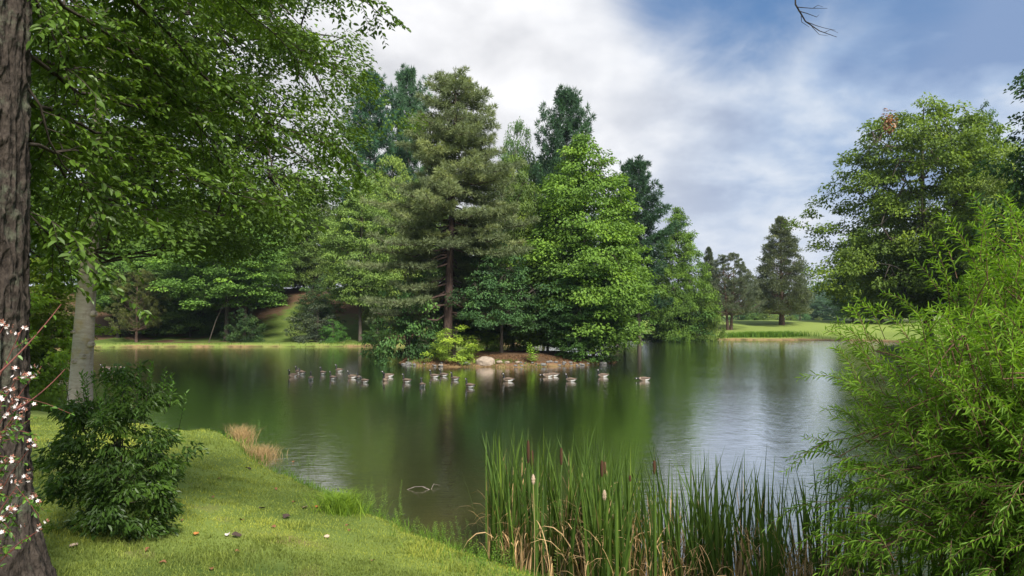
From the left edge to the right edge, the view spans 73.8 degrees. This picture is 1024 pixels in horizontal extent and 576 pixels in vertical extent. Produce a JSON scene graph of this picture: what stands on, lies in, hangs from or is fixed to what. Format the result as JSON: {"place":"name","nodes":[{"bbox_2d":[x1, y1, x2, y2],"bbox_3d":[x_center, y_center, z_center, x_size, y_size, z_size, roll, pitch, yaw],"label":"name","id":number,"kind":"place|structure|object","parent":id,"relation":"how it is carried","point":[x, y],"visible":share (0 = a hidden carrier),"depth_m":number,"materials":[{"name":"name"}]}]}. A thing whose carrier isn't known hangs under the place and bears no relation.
{"place":"outdoors","nodes":[
{"label":"outdoors","id":0,"kind":"place"},
{"bbox_2d":[95,336,918,346],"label":"bank grass","id":1,"kind":"structure","parent":0,"point":[344,343],"depth_m":93.79,"materials":[{"name":"green plant"}]},
{"bbox_2d":[29,286,1008,575],"bbox_3d":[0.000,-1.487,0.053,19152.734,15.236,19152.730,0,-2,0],"label":"ground","id":2,"kind":"structure","parent":0,"point":[275,322],"depth_m":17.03,"materials":[{"name":"green plant"}]},
{"bbox_2d":[0,301,74,567],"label":"flowering shrub","id":3,"kind":"object","parent":2,"relation":"on","point":[3,519],"visible":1,"depth_m":3.21,"materials":[{"name":"pink plant"}]},
{"bbox_2d":[29,291,95,395],"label":"leafy shrub","id":4,"kind":"object","parent":2,"relation":"on","point":[47,376],"visible":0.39,"depth_m":39.78,"materials":[{"name":"green plant"}]},
{"bbox_2d":[29,257,121,385],"bbox_3d":[-31.288,2.213,42.925,10.178,9.731,10.317,0,-2,0],"label":"broadleaf tree","id":5,"kind":"object","parent":2,"relation":"on","point":[61,320],"visible":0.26,"depth_m":42.76,"materials":[{"name":"green plant"}]},
{"bbox_2d":[30,196,123,284],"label":"broadleaf tree","id":6,"kind":"object","parent":2,"relation":"on","point":[60,271],"visible":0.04,"depth_m":119.76,"materials":[{"name":"green plant"}]},
{"bbox_2d":[64,237,170,337],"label":"broadleaf tree","id":7,"kind":"object","parent":2,"relation":"on","point":[102,302],"visible":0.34,"depth_m":98.97,"materials":[{"name":"green plant"}]},
{"bbox_2d":[31,358,208,541],"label":"dark bush","id":8,"kind":"object","parent":2,"relation":"on","point":[105,510],"visible":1,"depth_m":9.83,"materials":[{"name":"green plant"}]},
{"bbox_2d":[97,226,172,298],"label":"broadleaf tree","id":9,"kind":"object","parent":2,"relation":"on","point":[133,250],"visible":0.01,"depth_m":112.59,"materials":[{"name":"green plant"}]},
{"bbox_2d":[103,268,171,341],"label":"broadleaf tree","id":10,"kind":"object","parent":2,"relation":"on","point":[118,315],"visible":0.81,"depth_m":96.39,"materials":[{"name":"green plant"}]},
{"bbox_2d":[103,266,198,335],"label":"broadleaf tree","id":11,"kind":"object","parent":2,"relation":"on","point":[154,329],"visible":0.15,"depth_m":101.45,"materials":[{"name":"green plant"}]},
{"bbox_2d":[138,192,217,314],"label":"broadleaf tree","id":12,"kind":"object","parent":2,"relation":"on","point":[167,262],"visible":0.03,"depth_m":105.64,"materials":[{"name":"green plant"}]},
{"bbox_2d":[143,257,224,335],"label":"broadleaf tree","id":13,"kind":"object","parent":2,"relation":"on","point":[200,319],"visible":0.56,"depth_m":100.88,"materials":[{"name":"green plant"}]},
{"bbox_2d":[186,175,243,273],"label":"broadleaf tree","id":14,"kind":"object","parent":2,"relation":"on","point":[198,188],"depth_m":126.71,"materials":[{"name":"green plant"}]},
{"bbox_2d":[143,196,296,340],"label":"broadleaf tree","id":15,"kind":"object","parent":2,"relation":"on","point":[221,286],"visible":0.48,"depth_m":96.89,"materials":[{"name":"green plant"}]},
{"bbox_2d":[29,0,428,412],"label":"beech tree","id":16,"kind":"object","parent":2,"relation":"on","point":[189,239],"visible":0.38,"depth_m":28.12,"materials":[{"name":"green plant"}]},
{"bbox_2d":[225,423,260,443],"bbox_3d":[-9.602,5.079,24.070,1.959,0.873,1.639,0,-2,0],"label":"dry grass tuft","id":17,"kind":"object","parent":2,"relation":"on","point":[243,432],"visible":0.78,"depth_m":23.96,"materials":[{"name":"beige plant"}]},
{"bbox_2d":[219,304,267,342],"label":"leafy shrub","id":18,"kind":"object","parent":2,"relation":"on","point":[243,325],"visible":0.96,"depth_m":97.13,"materials":[{"name":"green plant"}]},
{"bbox_2d":[214,183,301,315],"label":"broadleaf tree","id":19,"kind":"object","parent":2,"relation":"on","point":[290,267],"visible":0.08,"depth_m":113.15,"materials":[{"name":"green plant"}]},
{"bbox_2d":[238,438,287,460],"bbox_3d":[-7.888,4.932,21.513,1.757,0.975,1.732,2,-3,-45],"label":"dry grass tuft","id":20,"kind":"object","parent":2,"relation":"on","point":[260,451],"visible":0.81,"depth_m":21.44,"materials":[{"name":"beige plant"}]},
{"bbox_2d":[244,285,283,306],"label":"leafy shrub","id":21,"kind":"object","parent":2,"relation":"on","point":[278,302],"visible":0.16,"depth_m":117.20,"materials":[{"name":"green plant"}]},
{"bbox_2d":[256,163,322,291],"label":"broadleaf tree","id":22,"kind":"object","parent":2,"relation":"on","point":[304,253],"visible":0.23,"depth_m":124.10,"materials":[{"name":"green plant"}]},
{"bbox_2d":[280,446,319,469],"bbox_3d":[-6.292,5.003,20.070,1.263,0.670,0.493,2,-3,-37],"label":"weed plant","id":23,"kind":"object","parent":2,"relation":"on","point":[299,459],"visible":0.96,"depth_m":20.23,"materials":[{"name":"green plant"}]},
{"bbox_2d":[285,256,322,287],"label":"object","id":24,"kind":"object","parent":2,"relation":"on","point":[297,286],"visible":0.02,"depth_m":138.55,"materials":[{"name":"grey"}]},
{"bbox_2d":[288,288,332,322],"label":"leafy shrub","id":25,"kind":"object","parent":2,"relation":"on","point":[317,301],"visible":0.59,"depth_m":110.95,"materials":[{"name":"green plant"}]},
{"bbox_2d":[283,303,348,343],"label":"leafy shrub","id":26,"kind":"object","parent":2,"relation":"on","point":[309,331],"visible":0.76,"depth_m":98.12,"materials":[{"name":"green plant"}]},
{"bbox_2d":[299,273,345,314],"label":"leafy shrub","id":27,"kind":"object","parent":2,"relation":"on","point":[324,293],"visible":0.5,"depth_m":114.97,"materials":[{"name":"green plant"}]},
{"bbox_2d":[288,180,357,288],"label":"broadleaf tree","id":28,"kind":"object","parent":2,"relation":"on","point":[312,273],"visible":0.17,"depth_m":128.76,"materials":[{"name":"green plant"}]},
{"bbox_2d":[317,318,349,342],"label":"leafy shrub","id":29,"kind":"object","parent":2,"relation":"on","point":[331,338],"visible":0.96,"depth_m":96.77,"materials":[{"name":"green plant"}]},
{"bbox_2d":[308,211,358,287],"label":"broadleaf tree","id":30,"kind":"object","parent":2,"relation":"on","point":[334,247],"depth_m":144.39,"materials":[{"name":"green plant"}]},
{"bbox_2d":[304,484,391,520],"bbox_3d":[-3.548,4.491,14.132,1.990,0.846,2.054,-1,-3,32],"label":"sedge clump","id":31,"kind":"object","parent":2,"relation":"on","point":[338,503],"visible":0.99,"depth_m":13.90,"materials":[{"name":"green plant"}]},
{"bbox_2d":[314,179,403,341],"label":"broadleaf tree","id":32,"kind":"object","parent":2,"relation":"on","point":[342,275],"visible":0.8,"depth_m":96.46,"materials":[{"name":"green plant"}]},
{"bbox_2d":[145,421,575,575],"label":"shore grass","id":33,"kind":"structure","parent":2,"relation":"on","point":[318,487],"depth_m":13.29,"materials":[{"name":"green plant"}]},
{"bbox_2d":[329,68,412,237],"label":"white pine tree","id":34,"kind":"object","parent":2,"relation":"on","point":[370,153],"visible":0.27,"depth_m":127.06,"materials":[{"name":"grey plant"}]},
{"bbox_2d":[360,325,394,343],"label":"leafy shrub","id":35,"kind":"object","parent":2,"relation":"on","point":[378,335],"visible":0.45,"depth_m":96.13,"materials":[{"name":"green plant"}]},
{"bbox_2d":[356,480,402,513],"bbox_3d":[-3.283,4.760,15.379,0.747,0.774,1.918,-2,-3,38],"label":"weed plant","id":36,"kind":"object","parent":2,"relation":"on","point":[374,498],"visible":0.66,"depth_m":15.55,"materials":[{"name":"green plant"}]},
{"bbox_2d":[350,152,434,328],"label":"broadleaf tree","id":37,"kind":"object","parent":2,"relation":"on","point":[386,186],"visible":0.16,"depth_m":105.72,"materials":[{"name":"green plant"}]},
{"bbox_2d":[381,504,404,520],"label":"weed plant","id":38,"kind":"object","parent":2,"relation":"on","point":[394,512],"visible":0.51,"depth_m":15.20,"materials":[{"name":"green plant"}]},
{"bbox_2d":[358,272,452,364],"label":"tree","id":39,"kind":"object","parent":2,"relation":"on","point":[424,343],"visible":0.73,"depth_m":62.28,"materials":[{"name":"green plant"}]},
{"bbox_2d":[380,63,440,200],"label":"white pine tree","id":40,"kind":"object","parent":2,"relation":"on","point":[406,81],"visible":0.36,"depth_m":132.10,"materials":[{"name":"grey plant"}]},
{"bbox_2d":[392,516,441,534],"bbox_3d":[-2.017,4.897,14.028,1.232,0.391,0.667,-1,-2,18],"label":"weed plant","id":41,"kind":"object","parent":2,"relation":"on","point":[418,525],"visible":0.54,"depth_m":13.99,"materials":[{"name":"green plant"}]},
{"bbox_2d":[0,0,837,575],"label":"tree","id":42,"kind":"object","parent":2,"relation":"on","point":[154,98],"visible":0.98,"depth_m":7.41,"materials":[{"name":"green plant"}]},
{"bbox_2d":[396,178,458,325],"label":"broadleaf tree","id":43,"kind":"object","parent":2,"relation":"on","point":[431,270],"visible":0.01,"depth_m":108.99,"materials":[{"name":"green plant"}]},
{"bbox_2d":[396,290,469,358],"label":"tree","id":44,"kind":"object","parent":2,"relation":"on","point":[439,313],"visible":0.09,"depth_m":66.24,"materials":[{"name":"green plant"}]},
{"bbox_2d":[344,65,540,352],"bbox_3d":[-6.734,-7.503,63.582,17.780,27.260,16.751,0,-2,-10],"label":"pine tree","id":45,"kind":"object","parent":2,"relation":"on","point":[437,186],"visible":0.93,"depth_m":61.78,"materials":[{"name":"green plant"}]},
{"bbox_2d":[420,325,483,363],"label":"leafy shrub","id":46,"kind":"object","parent":2,"relation":"on","point":[444,349],"visible":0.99,"depth_m":59.05,"materials":[{"name":"green plant"}]},
{"bbox_2d":[431,516,484,551],"bbox_3d":[-1.072,4.831,13.409,1.166,0.513,1.320,0,-2,0],"label":"weed plant","id":47,"kind":"object","parent":2,"relation":"on","point":[453,532],"visible":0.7,"depth_m":13.63,"materials":[{"name":"green plant"}]},
{"bbox_2d":[418,207,516,343],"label":"broadleaf tree","id":48,"kind":"object","parent":2,"relation":"on","point":[465,323],"visible":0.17,"depth_m":67.78,"materials":[{"name":"green plant"}]},
{"bbox_2d":[475,356,494,365],"bbox_3d":[-2.284,6.327,58.199,1.707,0.995,1.252,0,-2,0],"label":"boulder","id":49,"kind":"object","parent":2,"relation":"on","point":[484,361],"visible":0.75,"depth_m":57.73,"materials":[{"name":"stone"}]},
{"bbox_2d":[471,326,505,351],"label":"leafy shrub","id":50,"kind":"object","parent":2,"relation":"on","point":[485,339],"visible":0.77,"depth_m":65.84,"materials":[{"name":"green plant"}]},
{"bbox_2d":[461,532,539,575],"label":"weed plant","id":51,"kind":"object","parent":2,"relation":"on","point":[494,549],"visible":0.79,"depth_m":11.20,"materials":[{"name":"green plant"}]},
{"bbox_2d":[405,358,600,366],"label":"island weeds","id":52,"kind":"object","parent":2,"relation":"on","point":[420,360],"visible":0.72,"depth_m":58.87,"materials":[{"name":"green plant"}]},
{"bbox_2d":[441,240,571,352],"bbox_3d":[-0.437,0.832,63.651,12.025,10.382,12.383,0,-2,0],"label":"understory tree","id":53,"kind":"object","parent":2,"relation":"on","point":[488,274],"visible":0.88,"depth_m":60.71,"materials":[{"name":"green plant"}]},
{"bbox_2d":[400,352,616,366],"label":"island litter","id":54,"kind":"object","parent":2,"relation":"on","point":[528,361],"visible":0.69,"depth_m":59.89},
{"bbox_2d":[466,151,560,349],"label":"broadleaf tree","id":55,"kind":"object","parent":2,"relation":"on","point":[528,205],"visible":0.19,"depth_m":68.97,"materials":[{"name":"green plant"}]},
{"bbox_2d":[497,327,537,350],"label":"leafy shrub","id":56,"kind":"object","parent":2,"relation":"on","point":[513,346],"visible":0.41,"depth_m":67.11,"materials":[{"name":"green plant"}]},
{"bbox_2d":[497,116,540,275],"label":"broadleaf tree","id":57,"kind":"object","parent":2,"relation":"on","point":[519,126],"visible":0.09,"depth_m":108.00,"materials":[{"name":"green plant"}]},
{"bbox_2d":[527,440,530,533],"bbox_3d":[0.294,3.830,11.765,0.080,2.828,0.054,0,-2,0],"label":"cattail","id":58,"kind":"object","parent":2,"relation":"on","point":[528,451],"visible":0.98,"depth_m":11.78},
{"bbox_2d":[530,450,533,560],"bbox_3d":[0.340,3.888,11.562,0.052,2.697,0.052,2,-3,-45],"label":"cattail","id":59,"kind":"object","parent":2,"relation":"on","point":[532,487],"visible":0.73,"depth_m":11.58},
{"bbox_2d":[531,474,534,574],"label":"cattail","id":60,"kind":"object","parent":2,"relation":"on","point":[533,479],"visible":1,"depth_m":11.06},
{"bbox_2d":[526,342,539,362],"bbox_3d":[1.789,5.545,58.550,1.362,1.734,1.352,0,-2,0],"label":"sapling","id":61,"kind":"object","parent":2,"relation":"on","point":[531,353],"visible":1,"depth_m":58.58,"materials":[{"name":"green plant"}]},
{"bbox_2d":[515,151,551,261],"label":"broadleaf tree","id":62,"kind":"object","parent":2,"relation":"on","point":[536,179],"depth_m":111.34,"materials":[{"name":"green plant"}]},
{"bbox_2d":[489,258,599,351],"bbox_3d":[3.524,1.514,63.041,9.235,8.996,9.510,2,-3,-36],"label":"understory tree","id":63,"kind":"object","parent":2,"relation":"on","point":[535,326],"visible":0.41,"depth_m":61.73,"materials":[{"name":"green plant"}]},
{"bbox_2d":[524,547,579,570],"bbox_3d":[0.665,4.768,12.338,1.129,0.560,0.918,0,-2,0],"label":"weed plant","id":64,"kind":"object","parent":2,"relation":"on","point":[554,559],"visible":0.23,"depth_m":12.05,"materials":[{"name":"green plant"}]},
{"bbox_2d":[560,443,562,568],"bbox_3d":[0.825,3.867,11.563,0.080,2.739,0.054,0,-2,0],"label":"cattail","id":65,"kind":"object","parent":2,"relation":"on","point":[561,455],"visible":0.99,"depth_m":11.58},
{"bbox_2d":[526,83,605,264],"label":"white pine tree","id":66,"kind":"object","parent":2,"relation":"on","point":[565,100],"visible":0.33,"depth_m":101.23,"materials":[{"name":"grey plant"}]},
{"bbox_2d":[529,247,622,351],"bbox_3d":[6.098,1.279,62.955,8.806,10.324,8.925,0,-2,-10],"label":"broadleaf tree","id":67,"kind":"object","parent":2,"relation":"on","point":[600,307],"visible":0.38,"depth_m":60.83,"materials":[{"name":"green plant"}]},
{"bbox_2d":[499,131,667,355],"bbox_3d":[6.629,-4.371,65.185,16.258,21.584,16.562,0,-2,0],"label":"maple tree","id":68,"kind":"object","parent":2,"relation":"on","point":[582,236],"visible":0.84,"depth_m":62.54,"materials":[{"name":"green plant"}]},
{"bbox_2d":[552,319,620,363],"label":"leafy shrub","id":69,"kind":"object","parent":2,"relation":"on","point":[572,353],"visible":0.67,"depth_m":60.41,"materials":[{"name":"green plant"}]},
{"bbox_2d":[533,280,664,356],"bbox_3d":[7.245,2.525,67.692,13.834,8.559,13.434,-2,-3,37],"label":"understory tree","id":70,"kind":"object","parent":2,"relation":"on","point":[647,309],"visible":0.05,"depth_m":64.69,"materials":[{"name":"green plant"}]},
{"bbox_2d":[600,460,604,508],"bbox_3d":[1.515,3.915,11.161,0.135,2.613,0.054,0,-2,0],"label":"cattail","id":71,"kind":"object","parent":2,"relation":"on","point":[601,468],"visible":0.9,"depth_m":11.18},
{"bbox_2d":[603,452,605,487],"bbox_3d":[1.542,3.954,11.360,0.054,2.550,0.054,0,-2,0],"label":"cattail","id":72,"kind":"object","parent":2,"relation":"on","point":[604,464],"visible":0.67,"depth_m":11.38},
{"bbox_2d":[601,218,654,324],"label":"broadleaf tree","id":73,"kind":"object","parent":2,"relation":"on","point":[646,312],"visible":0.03,"depth_m":110.23,"materials":[{"name":"green plant"}]},
{"bbox_2d":[598,154,685,342],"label":"white pine tree","id":74,"kind":"object","parent":2,"relation":"on","point":[643,189],"visible":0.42,"depth_m":105.04,"materials":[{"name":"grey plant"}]},
{"bbox_2d":[653,455,658,572],"bbox_3d":[2.293,3.871,10.863,0.095,2.677,0.054,0,-2,0],"label":"cattail","id":75,"kind":"object","parent":2,"relation":"on","point":[654,465],"visible":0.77,"depth_m":10.87},
{"bbox_2d":[641,300,716,341],"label":"leafy shrub","id":76,"kind":"object","parent":2,"relation":"on","point":[649,338],"visible":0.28,"depth_m":109.50,"materials":[{"name":"green plant"}]},
{"bbox_2d":[645,206,723,341],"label":"maple tree","id":77,"kind":"object","parent":2,"relation":"on","point":[690,302],"visible":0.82,"depth_m":109.81,"materials":[{"name":"green plant"}]},
{"bbox_2d":[682,274,727,341],"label":"leafy shrub","id":78,"kind":"object","parent":2,"relation":"on","point":[714,337],"visible":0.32,"depth_m":111.66,"materials":[{"name":"green plant"}]},
{"bbox_2d":[462,450,948,575],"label":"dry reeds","id":79,"kind":"object","parent":2,"relation":"on","point":[738,571],"visible":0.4,"depth_m":10.86,"materials":[{"name":"green plant"}]},
{"bbox_2d":[698,246,724,323],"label":"cedar tree","id":80,"kind":"object","parent":2,"relation":"on","point":[708,258],"visible":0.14,"depth_m":141.74,"materials":[{"name":"green plant"}]},
{"bbox_2d":[715,470,718,574],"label":"cattail","id":81,"kind":"object","parent":2,"relation":"on","point":[718,539],"visible":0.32,"depth_m":10.45},
{"bbox_2d":[701,252,767,329],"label":"cedar tree","id":82,"kind":"object","parent":2,"relation":"on","point":[731,306],"visible":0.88,"depth_m":129.97,"materials":[{"name":"green plant"}]},
{"bbox_2d":[720,304,753,319],"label":"leafy shrub","id":83,"kind":"object","parent":2,"relation":"on","point":[741,318],"visible":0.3,"depth_m":180.47,"materials":[{"name":"green plant"}]},
{"bbox_2d":[744,304,762,319],"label":"leafy shrub","id":84,"kind":"object","parent":2,"relation":"on","point":[749,317],"visible":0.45,"depth_m":176.44,"materials":[{"name":"green plant"}]},
{"bbox_2d":[758,313,778,319],"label":"leafy shrub","id":85,"kind":"object","parent":2,"relation":"on","point":[775,316],"visible":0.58,"depth_m":171.47,"materials":[{"name":"green plant"}]},
{"bbox_2d":[717,330,835,337],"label":"grass clump","id":86,"kind":"object","parent":2,"relation":"on","point":[760,334],"visible":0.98,"depth_m":118.66,"materials":[{"name":"green plant"}]},
{"bbox_2d":[742,215,817,324],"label":"cedar tree","id":87,"kind":"object","parent":2,"relation":"on","point":[776,283],"visible":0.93,"depth_m":136.23,"materials":[{"name":"green plant"}]},
{"bbox_2d":[791,313,811,319],"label":"leafy shrub","id":88,"kind":"object","parent":2,"relation":"on","point":[804,316],"visible":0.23,"depth_m":228.79,"materials":[{"name":"green plant"}]},
{"bbox_2d":[673,276,941,320],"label":"distant wood","id":89,"kind":"object","parent":2,"relation":"on","point":[816,296],"visible":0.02,"depth_m":458.73,"materials":[{"name":"green plant"}]},
{"bbox_2d":[802,298,842,319],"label":"broadleaf tree","id":90,"kind":"object","parent":2,"relation":"on","point":[817,307],"visible":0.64,"depth_m":242.56,"materials":[{"name":"green plant"}]},
{"bbox_2d":[822,260,874,322],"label":"broadleaf tree","id":91,"kind":"object","parent":2,"relation":"on","point":[839,313],"visible":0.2,"depth_m":137.36,"materials":[{"name":"green plant"}]},
{"bbox_2d":[811,224,919,321],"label":"broadleaf tree","id":92,"kind":"object","parent":2,"relation":"on","point":[881,320],"visible":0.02,"depth_m":139.39,"materials":[{"name":"green plant"}]},
{"bbox_2d":[761,189,1023,575],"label":"willow shrub","id":93,"kind":"object","parent":2,"relation":"on","point":[978,456],"visible":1,"depth_m":7.24,"materials":[{"name":"green plant"}]},
{"bbox_2d":[782,92,1021,348],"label":"tree","id":94,"kind":"object","parent":2,"relation":"on","point":[888,205],"visible":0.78,"depth_m":71.69,"materials":[{"name":"green plant"}]},
{"bbox_2d":[931,165,983,331],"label":"broadleaf tree","id":95,"kind":"object","parent":2,"relation":"on","point":[950,245],"depth_m":82.19,"materials":[{"name":"green plant"}]},
{"bbox_2d":[958,98,1012,202],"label":"broadleaf tree","id":96,"kind":"object","parent":2,"relation":"on","point":[989,114],"visible":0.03,"depth_m":92.05,"materials":[{"name":"green plant"}]},
{"bbox_2d":[952,141,1023,343],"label":"broadleaf tree","id":97,"kind":"object","parent":2,"relation":"on","point":[989,183],"visible":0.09,"depth_m":62.38,"materials":[{"name":"green plant"}]},
{"bbox_2d":[961,69,1023,357],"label":"maple tree","id":98,"kind":"object","parent":2,"relation":"on","point":[1015,187],"visible":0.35,"depth_m":43.93,"materials":[{"name":"green plant"}]},
{"bbox_2d":[29,340,1022,575],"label":"water","id":99,"kind":"structure","parent":0,"point":[752,400],"depth_m":30.16,"materials":[{"name":"green liquid"}]},
{"bbox_2d":[287,369,296,376],"bbox_3d":[-15.595,6.071,48.486,0.368,0.633,0.922,-1,-3,33],"label":"goose","id":100,"kind":"object","parent":99,"relation":"on","point":[292,375],"visible":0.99,"depth_m":48.30},
{"bbox_2d":[347,370,356,377],"bbox_3d":[-11.153,6.038,47.566,0.914,0.627,0.365,-1,-2,18],"label":"goose","id":101,"kind":"object","parent":99,"relation":"on","point":[351,375],"visible":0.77,"depth_m":47.44},
{"bbox_2d":[359,375,368,382],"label":"goose","id":102,"kind":"object","parent":99,"relation":"on","point":[364,380],"visible":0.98,"depth_m":44.39},
{"bbox_2d":[402,373,411,382],"bbox_3d":[-6.885,5.911,44.538,0.965,0.663,0.385,-2,-3,40],"label":"goose","id":103,"kind":"object","parent":99,"relation":"on","point":[405,380],"visible":1,"depth_m":44.38},
{"bbox_2d":[419,377,425,386],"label":"goose","id":104,"kind":"object","parent":99,"relation":"on","point":[421,384],"visible":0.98,"depth_m":41.66},
{"bbox_2d":[429,369,439,377],"bbox_3d":[-5.486,6.050,48.037,0.935,0.642,0.373,-1,-2,26],"label":"goose","id":105,"kind":"object","parent":99,"relation":"on","point":[434,375],"visible":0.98,"depth_m":47.89},
{"bbox_2d":[450,372,459,379],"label":"goose","id":106,"kind":"object","parent":99,"relation":"on","point":[454,377],"visible":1,"depth_m":46.09},
{"bbox_2d":[465,378,475,387],"bbox_3d":[-2.570,5.804,41.509,0.940,0.646,0.376,-2,-3,42],"label":"goose","id":107,"kind":"object","parent":99,"relation":"on","point":[469,385],"visible":0.98,"depth_m":41.38},
{"bbox_2d":[501,373,514,381],"bbox_3d":[-0.271,5.951,45.357,0.931,0.639,0.372,-1,-2,16],"label":"goose","id":108,"kind":"object","parent":99,"relation":"on","point":[507,379],"visible":1,"depth_m":45.22},
{"bbox_2d":[539,373,552,376],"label":"goose","id":109,"kind":"object","parent":99,"relation":"on","point":[547,375],"visible":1,"depth_m":48.40},
{"bbox_2d":[565,373,576,381],"bbox_3d":[3.894,5.963,45.357,0.884,0.607,0.353,-1,-2,20],"label":"goose","id":110,"kind":"object","parent":99,"relation":"on","point":[570,379],"visible":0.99,"depth_m":45.24},
{"bbox_2d":[597,369,608,376],"bbox_3d":[6.434,6.070,48.505,0.928,0.637,0.370,0,-2,2],"label":"goose","id":111,"kind":"object","parent":99,"relation":"on","point":[602,375],"visible":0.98,"depth_m":48.41},
{"bbox_2d":[634,377,649,380],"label":"goose","id":112,"kind":"object","parent":99,"relation":"on","point":[643,378],"visible":0.98,"depth_m":45.65},
{"bbox_2d":[463,424,971,575],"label":"cattail reeds","id":113,"kind":"object","parent":99,"relation":"in","point":[589,494],"visible":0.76,"depth_m":10.89,"materials":[{"name":"green plant"}]},
{"bbox_2d":[29,0,1023,311],"label":"sky","id":114,"kind":"structure","parent":0,"point":[741,110],"materials":[{"name":"white"}]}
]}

